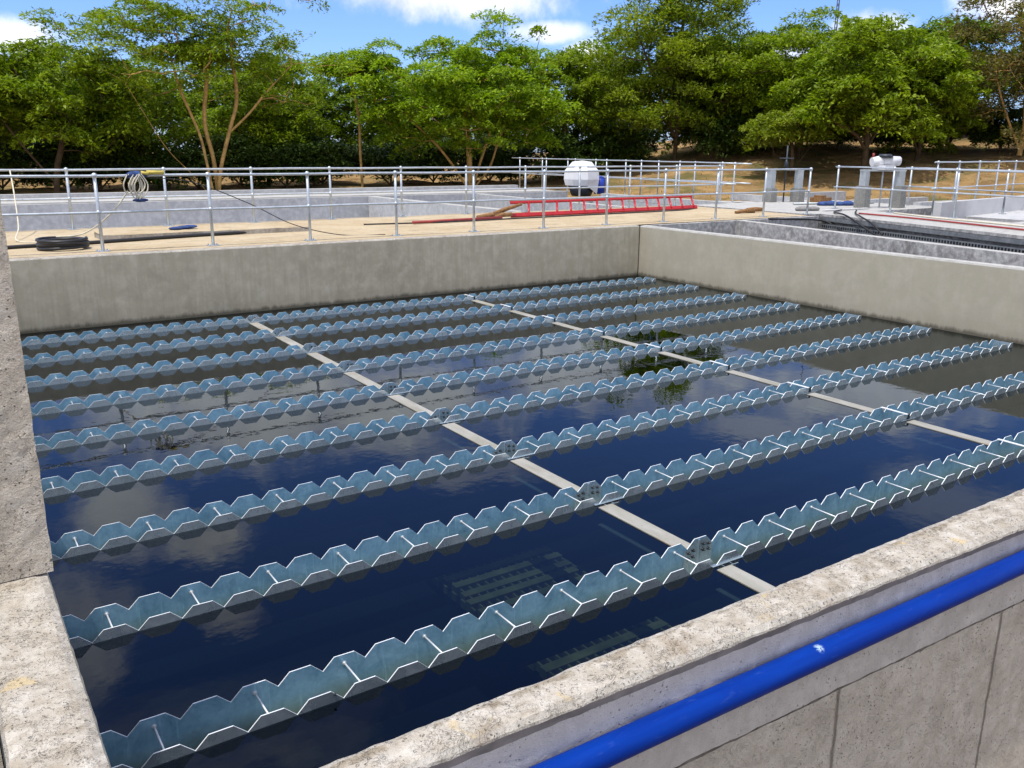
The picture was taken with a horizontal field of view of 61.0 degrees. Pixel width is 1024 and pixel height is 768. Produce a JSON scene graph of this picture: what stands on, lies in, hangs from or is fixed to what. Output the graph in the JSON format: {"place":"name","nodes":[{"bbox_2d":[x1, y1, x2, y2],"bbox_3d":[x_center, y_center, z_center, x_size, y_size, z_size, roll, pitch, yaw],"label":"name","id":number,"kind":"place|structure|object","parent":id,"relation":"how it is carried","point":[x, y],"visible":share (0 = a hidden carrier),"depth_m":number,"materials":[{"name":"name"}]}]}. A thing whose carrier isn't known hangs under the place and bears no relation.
{"place":"outdoors","nodes":[
{"label":"outdoors","id":0,"kind":"place"},
{"bbox_2d":[0,734,5,767],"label":"drain floor","id":1,"kind":"structure","parent":0,"point":[2,751],"depth_m":5.02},
{"bbox_2d":[0,201,53,767],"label":"concrete column","id":2,"kind":"structure","parent":1,"relation":"on","point":[25,548],"depth_m":2.99,"materials":[{"name":"concrete"}]},
{"bbox_2d":[5,205,818,274],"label":"walkway","id":3,"kind":"structure","parent":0,"point":[352,228],"depth_m":16.83,"materials":[{"name":"beige concrete"}]},
{"bbox_2d":[35,236,89,250],"bbox_3d":[-6.594,-2.072,12.765,0.714,0.168,0.716,-10,18,-33],"label":"hose coil","id":4,"kind":"object","parent":3,"relation":"on","point":[50,243],"visible":0.98,"depth_m":12.52,"materials":[{"name":"black rubber"}]},
{"bbox_2d":[7,231,246,248],"bbox_3d":[-5.730,-2.386,14.182,5.309,0.056,0.131,-14,21,-43],"label":"black hose","id":5,"kind":"object","parent":3,"relation":"on","point":[136,239],"visible":0.65,"depth_m":14.05,"materials":[{"name":"rubber"}]},
{"bbox_2d":[94,223,308,239],"bbox_3d":[-5.294,-2.651,15.105,3.500,0.106,0.633,-10,18,-33],"label":"wooden plank","id":6,"kind":"object","parent":3,"relation":"on","point":[251,229],"visible":0.88,"depth_m":14.91,"materials":[{"name":"wood"}]},
{"bbox_2d":[0,165,724,229],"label":"handrail","id":7,"kind":"object","parent":3,"relation":"on","point":[252,194],"visible":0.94,"depth_m":18.17,"materials":[{"name":"metal"}]},
{"bbox_2d":[0,167,812,251],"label":"handrail","id":8,"kind":"object","parent":3,"relation":"on","point":[210,209],"visible":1,"depth_m":14.78,"materials":[{"name":"metal"}]},
{"bbox_2d":[123,170,163,201],"bbox_3d":[-5.328,-2.865,12.597,0.582,0.446,0.116,-10,18,-33],"label":"rope bundle","id":9,"kind":"object","parent":8,"relation":"hanging from","point":[132,176],"visible":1,"depth_m":12.53,"materials":[{"name":"white fabric"}]},
{"bbox_2d":[147,177,384,234],"bbox_3d":[-3.905,-2.850,14.087,3.914,1.048,0.516,-11,19,-36],"label":"power cord","id":10,"kind":"object","parent":8,"relation":"attached to","point":[251,204],"visible":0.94,"depth_m":13.86,"materials":[{"name":"black rubber"}]},
{"bbox_2d":[412,216,502,223],"bbox_3d":[-1.100,-3.405,18.048,2.259,0.060,0.060,-11,19,-37],"label":"red pole","id":11,"kind":"object","parent":3,"relation":"on","point":[458,219],"visible":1,"depth_m":17.96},
{"bbox_2d":[476,203,521,217],"bbox_3d":[-0.274,-3.752,18.863,1.216,0.321,0.317,-10,18,-33],"label":"broken timber","id":12,"kind":"object","parent":3,"relation":"on","point":[499,212],"visible":0.87,"depth_m":18.83,"materials":[{"name":"brown wood"}]},
{"bbox_2d":[364,204,692,224],"bbox_3d":[1.371,-3.912,20.058,10.521,0.033,1.142,-13,20,-40],"label":"black cable","id":13,"kind":"object","parent":3,"relation":"on","point":[526,217],"visible":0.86,"depth_m":18.93,"materials":[{"name":"rubber"}]},
{"bbox_2d":[509,195,697,217],"bbox_3d":[2.349,-4.356,21.106,6.164,0.364,0.446,-10,19,-35],"label":"ladder","id":14,"kind":"object","parent":3,"relation":"on","point":[583,211],"visible":0.91,"depth_m":20.90,"materials":[{"name":"metal"}]},
{"bbox_2d":[0,133,1023,201],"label":"ground","id":15,"kind":"structure","parent":0,"point":[824,174],"depth_m":50.10,"materials":[{"name":"plant"}]},
{"bbox_2d":[0,154,16,191],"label":"shrub","id":16,"kind":"object","parent":15,"relation":"on","point":[3,158],"visible":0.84,"depth_m":42.86,"materials":[{"name":"green plant"}]},
{"bbox_2d":[0,133,63,189],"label":"shrub","id":17,"kind":"object","parent":15,"relation":"on","point":[18,155],"visible":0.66,"depth_m":43.75,"materials":[{"name":"green plant"}]},
{"bbox_2d":[11,139,116,189],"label":"shrub","id":18,"kind":"object","parent":15,"relation":"on","point":[49,182],"visible":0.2,"depth_m":44.70,"materials":[{"name":"green plant"}]},
{"bbox_2d":[0,38,157,192],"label":"tree","id":19,"kind":"object","parent":15,"relation":"on","point":[25,94],"visible":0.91,"depth_m":40.96,"materials":[{"name":"green plant"}]},
{"bbox_2d":[23,35,163,143],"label":"tree","id":20,"kind":"object","parent":15,"relation":"on","point":[42,40],"visible":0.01,"depth_m":57.99,"materials":[{"name":"green plant"}]},
{"bbox_2d":[23,134,165,190],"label":"shrub","id":21,"kind":"object","parent":15,"relation":"on","point":[46,149],"visible":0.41,"depth_m":44.36,"materials":[{"name":"green plant"}]},
{"bbox_2d":[27,54,203,189],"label":"tree","id":22,"kind":"object","parent":15,"relation":"on","point":[157,86],"visible":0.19,"depth_m":46.25,"materials":[{"name":"green plant"}]},
{"bbox_2d":[70,132,201,190],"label":"shrub","id":23,"kind":"object","parent":15,"relation":"on","point":[167,156],"visible":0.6,"depth_m":45.40,"materials":[{"name":"green plant"}]},
{"bbox_2d":[18,0,364,189],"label":"tree","id":24,"kind":"object","parent":15,"relation":"on","point":[212,50],"visible":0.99,"depth_m":41.44,"materials":[{"name":"green plant"}]},
{"bbox_2d":[120,41,276,163],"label":"tree","id":25,"kind":"object","parent":15,"relation":"on","point":[184,115],"visible":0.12,"depth_m":59.94,"materials":[{"name":"green plant"}]},
{"bbox_2d":[146,135,251,189],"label":"shrub","id":26,"kind":"object","parent":15,"relation":"on","point":[197,149],"visible":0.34,"depth_m":47.19,"materials":[{"name":"green plant"}]},
{"bbox_2d":[182,131,281,186],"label":"shrub","id":27,"kind":"object","parent":15,"relation":"on","point":[235,141],"visible":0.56,"depth_m":47.61,"materials":[{"name":"green plant"}]},
{"bbox_2d":[166,40,340,185],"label":"tree","id":28,"kind":"object","parent":15,"relation":"on","point":[279,127],"visible":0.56,"depth_m":49.38,"materials":[{"name":"green plant"}]},
{"bbox_2d":[0,185,567,231],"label":"tank wall","id":29,"kind":"structure","parent":15,"relation":"on","point":[49,222],"depth_m":25.38,"materials":[{"name":"grey concrete"}]},
{"bbox_2d":[239,140,331,187],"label":"shrub","id":30,"kind":"object","parent":15,"relation":"on","point":[293,152],"visible":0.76,"depth_m":48.26,"materials":[{"name":"green plant"}]},
{"bbox_2d":[219,58,379,146],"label":"tree","id":31,"kind":"object","parent":15,"relation":"on","point":[341,103],"visible":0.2,"depth_m":64.57,"materials":[{"name":"green plant"}]},
{"bbox_2d":[269,140,355,186],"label":"shrub","id":32,"kind":"object","parent":15,"relation":"on","point":[327,154],"visible":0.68,"depth_m":49.45,"materials":[{"name":"green plant"}]},
{"bbox_2d":[292,133,366,185],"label":"shrub","id":33,"kind":"object","parent":15,"relation":"on","point":[315,139],"visible":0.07,"depth_m":51.72,"materials":[{"name":"green plant"}]},
{"bbox_2d":[294,45,408,186],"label":"tree","id":34,"kind":"object","parent":15,"relation":"on","point":[363,57],"visible":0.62,"depth_m":47.80,"materials":[{"name":"green plant"}]},
{"bbox_2d":[342,140,428,186],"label":"shrub","id":35,"kind":"object","parent":15,"relation":"on","point":[371,158],"visible":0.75,"depth_m":52.10,"materials":[{"name":"green plant"}]},
{"bbox_2d":[331,75,453,174],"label":"tree","id":36,"kind":"object","parent":15,"relation":"on","point":[367,128],"visible":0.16,"depth_m":64.42,"materials":[{"name":"green plant"}]},
{"bbox_2d":[392,135,466,183],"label":"shrub","id":37,"kind":"object","parent":15,"relation":"on","point":[438,159],"visible":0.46,"depth_m":53.92,"materials":[{"name":"green plant"}]},
{"bbox_2d":[343,5,584,185],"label":"tree","id":38,"kind":"object","parent":15,"relation":"on","point":[464,88],"visible":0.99,"depth_m":47.81,"materials":[{"name":"green plant"}]},
{"bbox_2d":[444,134,530,181],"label":"shrub","id":39,"kind":"object","parent":15,"relation":"on","point":[502,157],"visible":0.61,"depth_m":54.48,"materials":[{"name":"green plant"}]},
{"bbox_2d":[432,64,561,168],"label":"tree","id":40,"kind":"object","parent":15,"relation":"on","point":[494,132],"visible":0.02,"depth_m":66.66,"materials":[{"name":"green plant"}]},
{"bbox_2d":[458,133,537,180],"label":"shrub","id":41,"kind":"object","parent":15,"relation":"on","point":[529,162],"visible":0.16,"depth_m":56.90,"materials":[{"name":"green plant"}]},
{"bbox_2d":[492,24,628,176],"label":"tree","id":42,"kind":"object","parent":15,"relation":"on","point":[568,60],"visible":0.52,"depth_m":54.52,"materials":[{"name":"green plant"}]},
{"bbox_2d":[522,132,610,180],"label":"shrub","id":43,"kind":"object","parent":15,"relation":"on","point":[576,151],"visible":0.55,"depth_m":53.17,"materials":[{"name":"green plant"}]},
{"bbox_2d":[538,124,599,170],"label":"shrub","id":44,"kind":"object","parent":15,"relation":"on","point":[576,133],"visible":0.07,"depth_m":57.39,"materials":[{"name":"green plant"}]},
{"bbox_2d":[560,33,670,147],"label":"tree","id":45,"kind":"object","parent":15,"relation":"on","point":[604,45],"visible":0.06,"depth_m":66.70,"materials":[{"name":"green plant"}]},
{"bbox_2d":[588,126,667,169],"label":"shrub","id":46,"kind":"object","parent":15,"relation":"on","point":[612,148],"visible":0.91,"depth_m":55.06,"materials":[{"name":"green plant"}]},
{"bbox_2d":[577,0,760,159],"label":"tree","id":47,"kind":"object","parent":15,"relation":"on","point":[674,61],"visible":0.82,"depth_m":52.90,"materials":[{"name":"green plant"}]},
{"bbox_2d":[660,103,734,148],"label":"shrub","id":48,"kind":"object","parent":15,"relation":"on","point":[682,131],"visible":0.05,"depth_m":58.50,"materials":[{"name":"green plant"}]},
{"bbox_2d":[678,110,770,159],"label":"shrub","id":49,"kind":"object","parent":15,"relation":"on","point":[727,141],"visible":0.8,"depth_m":53.58,"materials":[{"name":"green plant"}]},
{"bbox_2d":[661,28,793,133],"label":"tree","id":50,"kind":"object","parent":15,"relation":"on","point":[731,102],"visible":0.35,"depth_m":53.68,"materials":[{"name":"green plant"}]},
{"bbox_2d":[705,5,867,158],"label":"tree","id":51,"kind":"object","parent":15,"relation":"on","point":[774,66],"visible":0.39,"depth_m":51.46,"materials":[{"name":"green plant"}]},
{"bbox_2d":[739,104,848,176],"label":"tree","id":52,"kind":"object","parent":15,"relation":"on","point":[775,129],"visible":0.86,"depth_m":47.05,"materials":[{"name":"green plant"}]},
{"bbox_2d":[805,123,870,148],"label":"shrub","id":53,"kind":"object","parent":15,"relation":"on","point":[844,141],"visible":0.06,"depth_m":56.12,"materials":[{"name":"green plant"}]},
{"bbox_2d":[767,10,990,168],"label":"tree","id":54,"kind":"object","parent":15,"relation":"on","point":[837,92],"visible":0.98,"depth_m":45.17,"materials":[{"name":"green plant"}]},
{"bbox_2d":[870,119,928,151],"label":"shrub","id":55,"kind":"object","parent":15,"relation":"on","point":[876,142],"visible":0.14,"depth_m":54.14,"materials":[{"name":"green plant"}]},
{"bbox_2d":[844,26,1008,160],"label":"tree","id":56,"kind":"object","parent":15,"relation":"on","point":[935,76],"visible":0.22,"depth_m":49.14,"materials":[{"name":"green plant"}]},
{"bbox_2d":[890,13,1018,107],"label":"tree","id":57,"kind":"object","parent":15,"relation":"on","point":[935,25],"visible":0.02,"depth_m":58.60,"materials":[{"name":"green plant"}]},
{"bbox_2d":[938,0,1023,155],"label":"tree","id":58,"kind":"object","parent":15,"relation":"on","point":[1014,64],"visible":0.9,"depth_m":47.69,"materials":[{"name":"green plant"}]},
{"bbox_2d":[962,98,1022,151],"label":"shrub","id":59,"kind":"object","parent":15,"relation":"on","point":[991,134],"visible":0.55,"depth_m":50.69,"materials":[{"name":"green plant"}]},
{"bbox_2d":[985,11,1023,102],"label":"tree","id":60,"kind":"object","parent":15,"relation":"on","point":[1019,47],"visible":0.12,"depth_m":56.60,"materials":[{"name":"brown plant"}]},
{"bbox_2d":[0,0,1023,152],"label":"sky","id":61,"kind":"structure","parent":0,"point":[347,24],"materials":[{"name":"blue"}]},
{"bbox_2d":[20,275,1023,767],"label":"water","id":62,"kind":"structure","parent":0,"point":[178,669],"depth_m":6.58,"materials":[{"name":"liquid"}]},
{"bbox_2d":[249,322,774,592],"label":"support beam","id":63,"kind":"structure","parent":62,"relation":"in","point":[754,583],"depth_m":6.71,"materials":[{"name":"paint"}]},
{"bbox_2d":[34,313,861,451],"bbox_3d":[0.490,-0.146,10.344,11.585,0.266,0.328,-10,18,-33],"label":"weir trough","id":64,"kind":"object","parent":63,"relation":"attached to","point":[96,434],"visible":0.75,"depth_m":9.22,"materials":[{"name":"teal metal"}]},
{"bbox_2d":[100,431,1023,767],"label":"weir trough","id":65,"kind":"object","parent":63,"relation":"attached to","point":[166,737],"visible":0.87,"depth_m":4.74,"materials":[{"name":"metal"}]},
{"bbox_2d":[471,300,991,445],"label":"support beam","id":66,"kind":"structure","parent":62,"relation":"in","point":[913,422],"depth_m":9.53,"materials":[{"name":"paint"}]},
{"bbox_2d":[564,161,604,195],"bbox_3d":[2.567,-7.512,31.765,1.362,1.260,1.259,11,19,35],"label":"white storage tank","id":67,"kind":"object","parent":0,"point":[589,179],"visible":0.84,"depth_m":31.45,"materials":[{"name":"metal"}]},
{"bbox_2d":[601,193,735,204],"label":"basin wall","id":68,"kind":"structure","parent":0,"point":[686,202],"depth_m":27.42,"materials":[{"name":"grey concrete"}]},
{"bbox_2d":[582,200,1023,222],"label":"concrete apron","id":69,"kind":"object","parent":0,"point":[1013,216],"visible":0.03,"depth_m":24.48,"materials":[{"name":"concrete"}]},
{"bbox_2d":[512,157,737,200],"bbox_3d":[3.443,-7.529,31.738,0.170,1.323,12.400,-10,18,-33],"label":"handrail","id":70,"kind":"object","parent":69,"relation":"on","point":[641,161],"visible":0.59,"depth_m":30.17,"materials":[{"name":"metal"}]},
{"bbox_2d":[539,158,751,201],"bbox_3d":[4.357,-7.625,32.160,0.170,1.303,11.500,-10,18,-33],"label":"handrail","id":71,"kind":"object","parent":69,"relation":"on","point":[658,178],"visible":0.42,"depth_m":30.80,"materials":[{"name":"metal"}]},
{"bbox_2d":[730,194,809,201],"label":"basin wall","id":72,"kind":"structure","parent":69,"relation":"on","point":[748,197],"depth_m":29.67,"materials":[{"name":"grey concrete"}]},
{"bbox_2d":[804,191,845,200],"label":"basin wall","id":73,"kind":"structure","parent":69,"relation":"on","point":[841,195],"depth_m":30.23,"materials":[{"name":"grey concrete"}]},
{"bbox_2d":[850,197,928,204],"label":"basin wall","id":74,"kind":"structure","parent":69,"relation":"on","point":[911,199],"depth_m":28.46,"materials":[{"name":"grey concrete"}]},
{"bbox_2d":[930,160,1023,215],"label":"handrail","id":75,"kind":"object","parent":69,"relation":"on","point":[977,185],"visible":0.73,"depth_m":24.98,"materials":[{"name":"metal"}]},
{"bbox_2d":[932,195,1023,218],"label":"parapet wall","id":76,"kind":"structure","parent":69,"relation":"on","point":[969,207],"depth_m":24.10,"materials":[{"name":"white paint"}]},
{"bbox_2d":[685,200,1023,247],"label":"channel walkway","id":77,"kind":"structure","parent":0,"point":[787,207],"depth_m":20.16,"materials":[{"name":"concrete"}]},
{"bbox_2d":[762,146,804,201],"bbox_3d":[8.065,-6.196,25.641,1.246,1.610,0.412,-3,16,-12],"label":"sluice gate frame","id":78,"kind":"object","parent":77,"relation":"on","point":[798,185],"visible":0.97,"depth_m":25.66,"materials":[{"name":"concrete"}]},
{"bbox_2d":[809,195,831,201],"bbox_3d":[9.152,-5.492,25.780,0.500,0.203,0.400,-10,18,-33],"label":"cardboard box","id":79,"kind":"object","parent":77,"relation":"on","point":[817,198],"visible":0.86,"depth_m":25.64,"materials":[{"name":"brown cardboard"}]},
{"bbox_2d":[817,201,853,205],"bbox_3d":[9.055,-5.042,24.338,1.127,0.180,0.333,-2,15,-9],"label":"blue tarpaulin","id":80,"kind":"object","parent":77,"relation":"on","point":[838,203],"visible":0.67,"depth_m":24.22,"materials":[{"name":"plastic"}]},
{"bbox_2d":[853,153,906,207],"bbox_3d":[9.952,-5.470,23.382,1.353,1.420,0.523,-3,16,-14],"label":"sluice gate frame","id":81,"kind":"object","parent":77,"relation":"on","point":[862,197],"visible":0.98,"depth_m":23.31,"materials":[{"name":"metal"}]},
{"bbox_2d":[818,223,1023,252],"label":"cable tray","id":82,"kind":"object","parent":77,"relation":"attached to","point":[924,238],"visible":0.94,"depth_m":17.91,"materials":[{"name":"metal"}]},
{"bbox_2d":[768,218,843,231],"bbox_3d":[6.742,-3.703,20.107,1.696,0.309,1.173,4,15,11],"label":"black cable","id":83,"kind":"object","parent":82,"relation":"on","point":[803,219],"visible":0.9,"depth_m":20.18,"materials":[{"name":"rubber"}]},
{"bbox_2d":[819,216,1023,244],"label":"cable tray","id":84,"kind":"object","parent":77,"relation":"attached to","point":[952,233],"visible":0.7,"depth_m":17.62,"materials":[{"name":"metal"}]},
{"bbox_2d":[833,209,882,235],"bbox_3d":[7.987,-3.740,20.294,0.722,0.466,3.764,3,15,11],"label":"black cable","id":85,"kind":"object","parent":84,"relation":"on","point":[858,223],"visible":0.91,"depth_m":19.45,"materials":[{"name":"rubber"}]},
{"bbox_2d":[834,165,1023,217],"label":"handrail","id":86,"kind":"object","parent":77,"relation":"on","point":[959,170],"visible":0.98,"depth_m":20.54,"materials":[{"name":"metal"}]},
{"bbox_2d":[858,213,1023,230],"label":"red hose","id":87,"kind":"object","parent":77,"relation":"on","point":[1002,227],"visible":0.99,"depth_m":18.57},
{"bbox_2d":[893,212,1023,226],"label":"white hose","id":88,"kind":"object","parent":77,"relation":"on","point":[960,219],"visible":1,"depth_m":19.14,"materials":[{"name":"rubber"}]},
{"bbox_2d":[904,166,1023,213],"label":"handrail","id":89,"kind":"object","parent":77,"relation":"on","point":[1005,191],"visible":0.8,"depth_m":22.86,"materials":[{"name":"metal"}]},
{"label":"channel floor","id":90,"kind":"structure","parent":0,"visible":0},
{"bbox_2d":[735,220,1023,266],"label":"channel wall","id":91,"kind":"structure","parent":90,"relation":"on","point":[818,236],"depth_m":15.68,"materials":[{"name":"concrete"}]},
{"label":"far tank floor","id":92,"kind":"structure","parent":0,"visible":0},
{"bbox_2d":[368,196,520,216],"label":"partition wall","id":93,"kind":"structure","parent":92,"relation":"on","point":[408,210],"depth_m":25.16,"materials":[{"name":"grey concrete"}]},
{"bbox_2d":[475,194,627,210],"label":"partition wall","id":94,"kind":"structure","parent":92,"relation":"on","point":[533,206],"depth_m":27.07,"materials":[{"name":"grey concrete"}]},
{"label":"tank floor","id":95,"kind":"structure","parent":0,"visible":0},
{"bbox_2d":[0,572,110,767],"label":"tank wall","id":96,"kind":"structure","parent":95,"relation":"on","point":[47,718],"depth_m":2.46,"materials":[{"name":"concrete"}]},
{"bbox_2d":[21,277,655,345],"bbox_3d":[-2.053,-1.162,14.004,11.585,0.266,0.328,-10,18,-33],"label":"weir trough","id":97,"kind":"object","parent":96,"relation":"attached to","point":[55,338],"visible":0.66,"depth_m":13.31,"materials":[{"name":"grey metal"}]},
{"bbox_2d":[23,284,698,364],"bbox_3d":[-1.418,-0.908,13.090,11.585,0.266,0.328,-10,18,-33],"label":"weir trough","id":98,"kind":"object","parent":96,"relation":"attached to","point":[137,347],"visible":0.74,"depth_m":12.30,"materials":[{"name":"grey metal"}]},
{"bbox_2d":[26,293,745,387],"bbox_3d":[-0.781,-0.654,12.174,11.585,0.266,0.328,-10,18,-33],"label":"weir trough","id":99,"kind":"object","parent":96,"relation":"attached to","point":[94,374],"visible":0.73,"depth_m":11.27,"materials":[{"name":"grey metal"}]},
{"bbox_2d":[31,302,799,415],"bbox_3d":[-0.147,-0.404,11.259,11.585,0.266,0.328,-10,18,-33],"label":"weir trough","id":100,"kind":"object","parent":96,"relation":"attached to","point":[100,400],"visible":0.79,"depth_m":10.25,"materials":[{"name":"grey metal"}]},
{"bbox_2d":[41,325,930,497],"bbox_3d":[1.125,0.103,9.429,11.585,0.266,0.328,-10,18,-33],"label":"weir trough","id":101,"kind":"object","parent":96,"relation":"attached to","point":[108,476],"visible":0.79,"depth_m":8.17,"materials":[{"name":"grey metal"}]},
{"bbox_2d":[50,339,1012,560],"bbox_3d":[1.762,0.359,8.514,11.585,0.266,0.328,-10,18,-33],"label":"weir trough","id":102,"kind":"object","parent":96,"relation":"attached to","point":[81,542],"visible":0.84,"depth_m":7.10,"materials":[{"name":"grey metal"}]},
{"bbox_2d":[62,371,1023,648],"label":"weir trough","id":103,"kind":"object","parent":96,"relation":"attached to","point":[140,613],"visible":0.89,"depth_m":5.90,"materials":[{"name":"grey metal"}]},
{"bbox_2d":[9,225,638,333],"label":"tank wall","id":104,"kind":"structure","parent":95,"relation":"on","point":[54,293],"depth_m":13.79,"materials":[{"name":"concrete"}]},
{"bbox_2d":[320,489,1023,767],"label":"tank wall","id":105,"kind":"structure","parent":95,"relation":"on","point":[945,689],"depth_m":3.10,"materials":[{"name":"concrete"}]},
{"bbox_2d":[529,550,1023,767],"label":"water pipe","id":106,"kind":"object","parent":105,"relation":"attached to","point":[630,740],"visible":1,"depth_m":2.80,"materials":[{"name":"blue plastic"}]},
{"bbox_2d":[638,225,1023,344],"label":"tank wall","id":107,"kind":"structure","parent":95,"relation":"on","point":[981,299],"depth_m":13.73,"materials":[{"name":"concrete"}]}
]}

